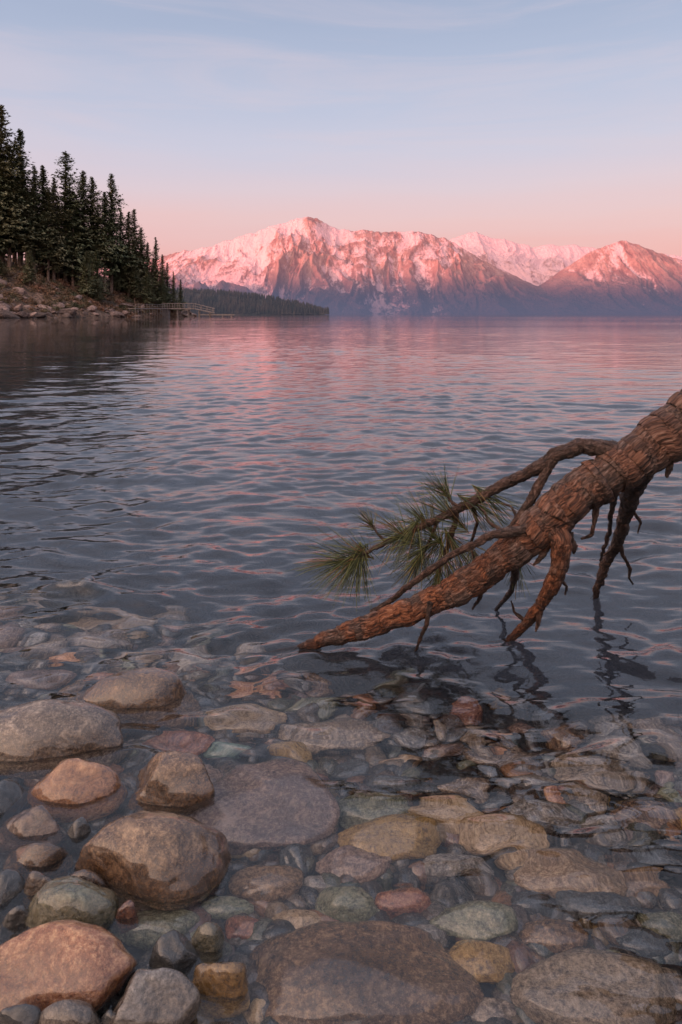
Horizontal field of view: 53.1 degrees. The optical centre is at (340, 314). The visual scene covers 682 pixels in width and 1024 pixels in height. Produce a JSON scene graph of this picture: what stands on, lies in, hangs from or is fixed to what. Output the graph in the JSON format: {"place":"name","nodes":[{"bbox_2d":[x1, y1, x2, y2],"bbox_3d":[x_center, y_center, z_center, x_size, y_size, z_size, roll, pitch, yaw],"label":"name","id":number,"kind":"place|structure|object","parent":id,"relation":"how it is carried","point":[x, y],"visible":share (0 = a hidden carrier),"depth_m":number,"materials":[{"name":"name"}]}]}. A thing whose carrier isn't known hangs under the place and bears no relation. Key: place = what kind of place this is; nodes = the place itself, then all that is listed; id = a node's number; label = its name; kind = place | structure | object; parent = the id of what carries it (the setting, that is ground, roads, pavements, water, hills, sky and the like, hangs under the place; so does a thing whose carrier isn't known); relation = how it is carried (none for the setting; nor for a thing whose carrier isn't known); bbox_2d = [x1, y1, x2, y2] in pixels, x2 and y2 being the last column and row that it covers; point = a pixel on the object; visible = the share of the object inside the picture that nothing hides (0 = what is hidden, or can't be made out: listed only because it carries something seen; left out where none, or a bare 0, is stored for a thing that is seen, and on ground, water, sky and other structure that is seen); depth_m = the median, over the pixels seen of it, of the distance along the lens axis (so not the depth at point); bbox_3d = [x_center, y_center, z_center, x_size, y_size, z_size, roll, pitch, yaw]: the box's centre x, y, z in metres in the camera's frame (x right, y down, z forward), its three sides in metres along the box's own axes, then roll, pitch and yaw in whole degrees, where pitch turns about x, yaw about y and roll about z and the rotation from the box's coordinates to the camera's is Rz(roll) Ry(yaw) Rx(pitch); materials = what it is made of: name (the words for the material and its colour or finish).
{"place":"outdoors","nodes":[
{"label":"outdoors","id":0,"kind":"place"},
{"bbox_2d":[0,258,196,317],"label":"hillside","id":1,"kind":"structure","parent":0,"point":[38,297],"depth_m":253.16,"materials":[{"name":"soil"}]},
{"bbox_2d":[0,279,6,287],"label":"boulder","id":2,"kind":"object","parent":1,"relation":"on","point":[2,281],"visible":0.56,"depth_m":242.16,"materials":[{"name":"stone"}]},
{"bbox_2d":[0,305,9,310],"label":"boulder","id":3,"kind":"object","parent":1,"relation":"on","point":[5,308],"visible":0.32,"depth_m":219.26,"materials":[{"name":"stone"}]},
{"bbox_2d":[0,259,10,275],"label":"pine tree","id":4,"kind":"object","parent":1,"relation":"on","point":[2,267],"visible":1,"depth_m":249.08,"materials":[{"name":"green plant"}]},
{"bbox_2d":[0,310,18,317],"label":"boulder","id":5,"kind":"object","parent":1,"relation":"on","point":[5,314],"visible":0.47,"depth_m":216.11,"materials":[{"name":"stone"}]},
{"bbox_2d":[4,215,25,265],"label":"pine tree","id":6,"kind":"object","parent":1,"relation":"on","point":[15,255],"visible":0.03,"depth_m":285.20,"materials":[{"name":"green plant"}]},
{"bbox_2d":[0,172,30,257],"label":"pine tree","id":7,"kind":"object","parent":1,"relation":"on","point":[13,238],"visible":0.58,"depth_m":270.21,"materials":[{"name":"green plant"}]},
{"bbox_2d":[0,128,30,227],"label":"pine tree","id":8,"kind":"object","parent":1,"relation":"on","point":[3,194],"visible":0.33,"depth_m":270.55,"materials":[{"name":"green plant"}]},
{"bbox_2d":[12,287,27,294],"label":"boulder","id":9,"kind":"object","parent":1,"relation":"on","point":[22,291],"visible":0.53,"depth_m":242.58,"materials":[{"name":"stone"}]},
{"bbox_2d":[0,144,40,267],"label":"pine tree","id":10,"kind":"object","parent":1,"relation":"on","point":[9,262],"visible":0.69,"depth_m":272.80,"materials":[{"name":"green plant"}]},
{"bbox_2d":[0,128,45,266],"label":"pine tree","id":11,"kind":"object","parent":1,"relation":"on","point":[20,138],"visible":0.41,"depth_m":278.76,"materials":[{"name":"green plant"}]},
{"bbox_2d":[17,311,28,317],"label":"boulder","id":12,"kind":"object","parent":1,"relation":"on","point":[22,314],"visible":0.66,"depth_m":223.50,"materials":[{"name":"stone"}]},
{"bbox_2d":[0,105,52,262],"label":"pine tree","id":13,"kind":"object","parent":1,"relation":"on","point":[4,133],"visible":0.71,"depth_m":272.37,"materials":[{"name":"green plant"}]},
{"bbox_2d":[15,250,39,285],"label":"pine tree","id":14,"kind":"object","parent":1,"relation":"on","point":[29,276],"visible":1,"depth_m":252.13,"materials":[{"name":"green plant"}]},
{"bbox_2d":[22,250,35,273],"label":"pine tree","id":15,"kind":"object","parent":1,"relation":"on","point":[28,264],"visible":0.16,"depth_m":266.20,"materials":[{"name":"green plant"}]},
{"bbox_2d":[15,186,44,263],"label":"pine tree","id":16,"kind":"object","parent":1,"relation":"on","point":[25,248],"visible":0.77,"depth_m":275.51,"materials":[{"name":"green plant"}]},
{"bbox_2d":[29,312,37,316],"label":"boulder","id":17,"kind":"object","parent":1,"relation":"on","point":[32,314],"visible":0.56,"depth_m":226.49,"materials":[{"name":"stone"}]},
{"bbox_2d":[17,165,59,273],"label":"pine tree","id":18,"kind":"object","parent":1,"relation":"on","point":[35,202],"visible":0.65,"depth_m":279.81,"materials":[{"name":"green plant"}]},
{"bbox_2d":[34,312,46,317],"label":"boulder","id":19,"kind":"object","parent":1,"relation":"on","point":[41,315],"visible":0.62,"depth_m":227.94,"materials":[{"name":"stone"}]},
{"bbox_2d":[36,304,54,312],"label":"boulder","id":20,"kind":"object","parent":1,"relation":"on","point":[48,308],"visible":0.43,"depth_m":237.66,"materials":[{"name":"stone"}]},
{"bbox_2d":[32,165,59,276],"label":"pine tree","id":21,"kind":"object","parent":1,"relation":"on","point":[43,179],"visible":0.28,"depth_m":288.02,"materials":[{"name":"green plant"}]},
{"bbox_2d":[24,179,82,281],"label":"pine tree","id":22,"kind":"object","parent":1,"relation":"on","point":[55,267],"visible":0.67,"depth_m":285.12,"materials":[{"name":"green plant"}]},
{"bbox_2d":[32,189,76,281],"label":"pine tree","id":23,"kind":"object","parent":1,"relation":"on","point":[46,224],"visible":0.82,"depth_m":282.00,"materials":[{"name":"green plant"}]},
{"bbox_2d":[52,303,64,308],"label":"boulder","id":24,"kind":"object","parent":1,"relation":"on","point":[60,305],"visible":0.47,"depth_m":243.56,"materials":[{"name":"stone"}]},
{"bbox_2d":[56,202,64,278],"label":"pine tree","id":25,"kind":"object","parent":1,"relation":"on","point":[58,276],"visible":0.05,"depth_m":293.92,"materials":[{"name":"green plant"}]},
{"bbox_2d":[58,308,75,316],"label":"boulder","id":26,"kind":"object","parent":1,"relation":"on","point":[71,312],"visible":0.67,"depth_m":241.59,"materials":[{"name":"stone"}]},
{"bbox_2d":[61,313,72,317],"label":"boulder","id":27,"kind":"object","parent":1,"relation":"on","point":[66,315],"visible":0.46,"depth_m":238.81,"materials":[{"name":"stone"}]},
{"bbox_2d":[36,151,104,281],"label":"pine tree","id":28,"kind":"object","parent":1,"relation":"on","point":[64,199],"visible":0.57,"depth_m":291.99,"materials":[{"name":"green plant"}]},
{"bbox_2d":[56,191,90,286],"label":"pine tree","id":29,"kind":"object","parent":1,"relation":"on","point":[72,272],"visible":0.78,"depth_m":290.75,"materials":[{"name":"green plant"}]},
{"bbox_2d":[75,250,92,289],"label":"pine tree","id":30,"kind":"object","parent":1,"relation":"on","point":[85,270],"visible":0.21,"depth_m":291.03,"materials":[{"name":"green plant"}]},
{"bbox_2d":[74,251,100,299],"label":"pine tree","id":31,"kind":"object","parent":1,"relation":"on","point":[87,290],"visible":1,"depth_m":275.34,"materials":[{"name":"green plant"}]},
{"bbox_2d":[0,264,176,316],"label":"undergrowth","id":32,"kind":"object","parent":1,"relation":"on","point":[68,292],"visible":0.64,"depth_m":261.46,"materials":[{"name":"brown plant"}]},
{"bbox_2d":[70,170,109,282],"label":"pine tree","id":33,"kind":"object","parent":1,"relation":"on","point":[82,197],"visible":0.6,"depth_m":300.14,"materials":[{"name":"green plant"}]},
{"bbox_2d":[86,305,96,311],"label":"boulder","id":34,"kind":"object","parent":1,"relation":"on","point":[92,308],"visible":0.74,"depth_m":257.52,"materials":[{"name":"stone"}]},
{"bbox_2d":[69,176,119,286],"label":"pine tree","id":35,"kind":"object","parent":1,"relation":"on","point":[92,186],"visible":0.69,"depth_m":300.93,"materials":[{"name":"green plant"}]},
{"bbox_2d":[82,250,111,298],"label":"pine tree","id":36,"kind":"object","parent":1,"relation":"on","point":[97,274],"visible":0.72,"depth_m":283.75,"materials":[{"name":"green plant"}]},
{"bbox_2d":[92,282,105,301],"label":"pine tree","id":37,"kind":"object","parent":1,"relation":"on","point":[98,294],"visible":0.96,"depth_m":279.04,"materials":[{"name":"green plant"}]},
{"bbox_2d":[94,192,120,291],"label":"pine tree","id":38,"kind":"object","parent":1,"relation":"on","point":[105,211],"visible":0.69,"depth_m":304.40,"materials":[{"name":"green plant"}]},
{"bbox_2d":[109,311,120,316],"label":"boulder","id":39,"kind":"object","parent":1,"relation":"on","point":[114,314],"visible":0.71,"depth_m":270.40,"materials":[{"name":"stone"}]},
{"bbox_2d":[113,253,126,292],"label":"pine tree","id":40,"kind":"object","parent":1,"relation":"on","point":[117,286],"visible":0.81,"depth_m":311.88,"materials":[{"name":"green plant"}]},
{"bbox_2d":[95,173,145,292],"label":"pine tree","id":41,"kind":"object","parent":1,"relation":"on","point":[111,267],"visible":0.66,"depth_m":309.12,"materials":[{"name":"green plant"}]},
{"bbox_2d":[107,211,136,292],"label":"pine tree","id":42,"kind":"object","parent":1,"relation":"on","point":[121,226],"visible":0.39,"depth_m":316.05,"materials":[{"name":"green plant"}]},
{"bbox_2d":[106,211,150,298],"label":"pine tree","id":43,"kind":"object","parent":1,"relation":"on","point":[127,227],"visible":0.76,"depth_m":315.75,"materials":[{"name":"green plant"}]},
{"bbox_2d":[127,264,143,302],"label":"pine tree","id":44,"kind":"object","parent":1,"relation":"on","point":[134,294],"visible":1,"depth_m":309.68,"materials":[{"name":"green plant"}]},
{"bbox_2d":[130,251,143,293],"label":"pine tree","id":45,"kind":"object","parent":1,"relation":"on","point":[136,273],"visible":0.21,"depth_m":319.33,"materials":[{"name":"green plant"}]},
{"bbox_2d":[125,209,149,279],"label":"pine tree","id":46,"kind":"object","parent":1,"relation":"on","point":[134,223],"visible":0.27,"depth_m":323.89,"materials":[{"name":"green plant"}]},
{"bbox_2d":[131,227,155,298],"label":"pine tree","id":47,"kind":"object","parent":1,"relation":"on","point":[143,255],"visible":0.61,"depth_m":322.61,"materials":[{"name":"green plant"}]},
{"bbox_2d":[128,304,166,316],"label":"boardwalk","id":48,"kind":"structure","parent":1,"relation":"on","point":[157,306],"depth_m":298.03,"materials":[{"name":"brown wood"}]},
{"bbox_2d":[138,268,157,305],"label":"pine tree","id":49,"kind":"object","parent":1,"relation":"on","point":[146,298],"visible":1,"depth_m":310.04,"materials":[{"name":"green plant"}]},
{"bbox_2d":[142,242,154,288],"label":"pine tree","id":50,"kind":"object","parent":1,"relation":"on","point":[148,253],"visible":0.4,"depth_m":326.60,"materials":[{"name":"green plant"}]},
{"bbox_2d":[142,272,155,301],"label":"pine tree","id":51,"kind":"object","parent":1,"relation":"on","point":[152,291],"visible":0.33,"depth_m":318.68,"materials":[{"name":"green plant"}]},
{"bbox_2d":[142,237,169,305],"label":"pine tree","id":52,"kind":"object","parent":1,"relation":"on","point":[156,268],"visible":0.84,"depth_m":323.61,"materials":[{"name":"green plant"}]},
{"bbox_2d":[153,273,168,307],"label":"pine tree","id":53,"kind":"object","parent":1,"relation":"on","point":[161,299],"visible":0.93,"depth_m":322.43,"materials":[{"name":"green plant"}]},
{"bbox_2d":[156,254,169,297],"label":"pine tree","id":54,"kind":"object","parent":1,"relation":"on","point":[162,266],"visible":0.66,"depth_m":326.98,"materials":[{"name":"green plant"}]},
{"bbox_2d":[164,263,173,304],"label":"pine tree","id":55,"kind":"object","parent":1,"relation":"on","point":[168,286],"visible":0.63,"depth_m":331.43,"materials":[{"name":"green plant"}]},
{"bbox_2d":[165,271,180,312],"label":"pine tree","id":56,"kind":"object","parent":1,"relation":"on","point":[173,292],"visible":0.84,"depth_m":333.29,"materials":[{"name":"green plant"}]},
{"bbox_2d":[176,280,185,314],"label":"pine tree","id":57,"kind":"object","parent":1,"relation":"on","point":[180,292],"visible":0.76,"depth_m":339.84,"materials":[{"name":"green plant"}]},
{"bbox_2d":[174,293,324,314],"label":"hills","id":58,"kind":"structure","parent":0,"point":[235,313],"depth_m":1477.96,"materials":[{"name":"green plant"}]},
{"bbox_2d":[169,287,328,313],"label":"forest","id":59,"kind":"object","parent":58,"relation":"on","point":[279,306],"visible":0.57,"depth_m":1481.42,"materials":[{"name":"green plant"}]},
{"bbox_2d":[0,314,681,1023],"bbox_3d":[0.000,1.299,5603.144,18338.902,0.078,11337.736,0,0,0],"label":"water","id":60,"kind":"structure","parent":0,"point":[466,814],"depth_m":2.60,"materials":[{"name":"blue liquid"}]},
{"bbox_2d":[160,303,234,316],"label":"pier","id":61,"kind":"structure","parent":60,"relation":"in","point":[166,312],"depth_m":316.40,"materials":[{"name":"brown wood"}]},
{"bbox_2d":[0,0,681,259],"label":"sky","id":62,"kind":"structure","parent":0,"point":[533,123],"materials":[{"name":"blue"}]},
{"bbox_2d":[95,217,664,313],"bbox_3d":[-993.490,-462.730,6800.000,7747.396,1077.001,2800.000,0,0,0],"label":"mountain","id":63,"kind":"structure","parent":0,"point":[314,261],"depth_m":6369.71,"materials":[{"name":"white snow"}]},
{"bbox_2d":[449,232,681,285],"bbox_3d":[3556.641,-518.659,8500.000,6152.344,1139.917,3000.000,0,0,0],"label":"mountain","id":64,"kind":"structure","parent":0,"point":[538,266],"depth_m":8692.42,"materials":[{"name":"white snow"}]},
{"bbox_2d":[526,240,681,313],"bbox_3d":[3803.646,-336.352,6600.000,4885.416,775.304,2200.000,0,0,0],"label":"mountain","id":65,"kind":"structure","parent":0,"point":[621,275],"depth_m":6315.73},
{"bbox_3d":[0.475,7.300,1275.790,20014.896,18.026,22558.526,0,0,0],"label":"lake bed","id":66,"kind":"structure","parent":0,"visible":0},
{"bbox_2d":[0,869,24,905],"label":"stone","id":67,"kind":"object","parent":66,"relation":"on","point":[12,882],"visible":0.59,"depth_m":1.53,"materials":[{"name":"stone"}]},
{"bbox_2d":[6,805,59,836],"bbox_3d":[-0.780,1.338,1.728,0.180,0.175,0.099,0,0,0],"label":"stone","id":68,"kind":"object","parent":66,"relation":"on","point":[36,820],"visible":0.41,"depth_m":1.71,"materials":[{"name":"grey stone"}]},
{"bbox_2d":[0,699,123,761],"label":"stone","id":69,"kind":"object","parent":66,"relation":"on","point":[39,729],"visible":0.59,"depth_m":2.04,"materials":[{"name":"grey stone"}]},
{"bbox_2d":[31,758,121,803],"bbox_3d":[-0.730,1.342,1.869,0.276,0.219,0.152,0,0,0],"label":"stone","id":70,"kind":"object","parent":66,"relation":"on","point":[72,781],"visible":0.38,"depth_m":1.84,"materials":[{"name":"brown stone"}]},
{"bbox_2d":[78,576,94,579],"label":"stone","id":71,"kind":"object","parent":66,"relation":"on","point":[87,578],"visible":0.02,"depth_m":3.31,"materials":[{"name":"stone"}]},
{"bbox_2d":[82,667,186,707],"bbox_3d":[-0.708,1.380,2.347,0.456,0.302,0.251,0,0,0],"label":"stone","id":72,"kind":"object","parent":66,"relation":"on","point":[142,687],"visible":0.28,"depth_m":2.30,"materials":[{"name":"grey stone"}]},
{"bbox_2d":[192,962,247,997],"bbox_3d":[-0.232,1.327,1.328,0.116,0.150,0.064,0,0,0],"label":"stone","id":73,"kind":"object","parent":66,"relation":"on","point":[222,979],"visible":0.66,"depth_m":1.31,"materials":[{"name":"brown stone"}]},
{"bbox_2d":[282,389,681,650],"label":"fallen pine branch","id":74,"kind":"object","parent":66,"relation":"on","point":[626,468],"visible":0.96,"depth_m":2.62,"materials":[{"name":"brown wood"}]},
{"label":"pebbles","id":75,"kind":"object","parent":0,"visible":0},
{"bbox_2d":[0,779,23,813],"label":"stone","id":76,"kind":"object","parent":75,"relation":"on","point":[11,792],"visible":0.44,"depth_m":1.81,"materials":[{"name":"stone"}]},
{"bbox_2d":[2,905,27,927],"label":"stone","id":77,"kind":"object","parent":75,"relation":"on","point":[16,916],"visible":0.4,"depth_m":1.46,"materials":[{"name":"stone"}]},
{"bbox_2d":[0,1003,41,1023],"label":"stone","id":78,"kind":"object","parent":75,"relation":"on","point":[25,1013],"visible":0.97,"depth_m":1.23,"materials":[{"name":"stone"}]},
{"bbox_2d":[24,871,51,894],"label":"stone","id":79,"kind":"object","parent":75,"relation":"on","point":[35,881],"visible":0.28,"depth_m":1.53,"materials":[{"name":"stone"}]},
{"bbox_2d":[16,843,67,866],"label":"stone","id":80,"kind":"object","parent":75,"relation":"on","point":[39,854],"visible":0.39,"depth_m":1.61,"materials":[{"name":"stone"}]},
{"bbox_2d":[0,920,137,1011],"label":"stone","id":81,"kind":"object","parent":75,"relation":"on","point":[43,966],"visible":0.8,"depth_m":1.30,"materials":[{"name":"brown stone"}]},
{"bbox_2d":[38,999,100,1023],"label":"stone","id":82,"kind":"object","parent":75,"relation":"on","point":[71,1011],"visible":1,"depth_m":1.23,"materials":[{"name":"grey stone"}]},
{"bbox_2d":[25,875,118,927],"bbox_3d":[-0.583,1.321,1.484,0.204,0.170,0.112,0,0,0],"label":"stone","id":83,"kind":"object","parent":75,"relation":"on","point":[69,897],"visible":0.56,"depth_m":1.46,"materials":[{"name":"grey stone"}]},
{"bbox_2d":[67,817,90,838],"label":"stone","id":84,"kind":"object","parent":75,"relation":"on","point":[79,827],"visible":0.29,"depth_m":1.70,"materials":[{"name":"stone"}]},
{"bbox_2d":[71,869,106,886],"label":"stone","id":85,"kind":"object","parent":75,"relation":"on","point":[91,876],"visible":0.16,"depth_m":1.55,"materials":[{"name":"stone"}]},
{"bbox_2d":[100,1009,112,1023],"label":"stone","id":86,"kind":"object","parent":75,"relation":"on","point":[106,1017],"visible":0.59,"depth_m":1.25,"materials":[{"name":"stone"}]},
{"bbox_2d":[116,899,136,918],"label":"stone","id":87,"kind":"object","parent":75,"relation":"on","point":[126,909],"visible":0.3,"depth_m":1.47,"materials":[{"name":"red stone"}]},
{"bbox_2d":[75,811,230,901],"bbox_3d":[-0.439,1.317,1.637,0.342,0.236,0.208,0,0,21],"label":"stone","id":88,"kind":"object","parent":75,"relation":"on","point":[161,856],"visible":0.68,"depth_m":1.57,"materials":[{"name":"brown stone"}]},
{"bbox_2d":[109,967,200,1023],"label":"stone","id":89,"kind":"object","parent":75,"relation":"on","point":[162,995],"visible":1,"depth_m":1.25,"materials":[{"name":"grey stone"}]},
{"bbox_2d":[149,929,198,970],"bbox_3d":[-0.334,1.327,1.375,0.105,0.150,0.060,0,0,0],"label":"stone","id":90,"kind":"object","parent":75,"relation":"on","point":[174,949],"visible":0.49,"depth_m":1.36,"materials":[{"name":"stone"}]},
{"bbox_2d":[136,750,214,806],"bbox_3d":[-0.458,1.337,1.870,0.238,0.250,0.145,0,0,0],"label":"stone","id":91,"kind":"object","parent":75,"relation":"on","point":[174,778],"visible":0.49,"depth_m":1.83,"materials":[{"name":"stone"}]},
{"bbox_2d":[190,922,224,951],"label":"stone","id":92,"kind":"object","parent":75,"relation":"on","point":[208,937],"visible":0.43,"depth_m":1.40,"materials":[{"name":"grey stone"}]}
]}

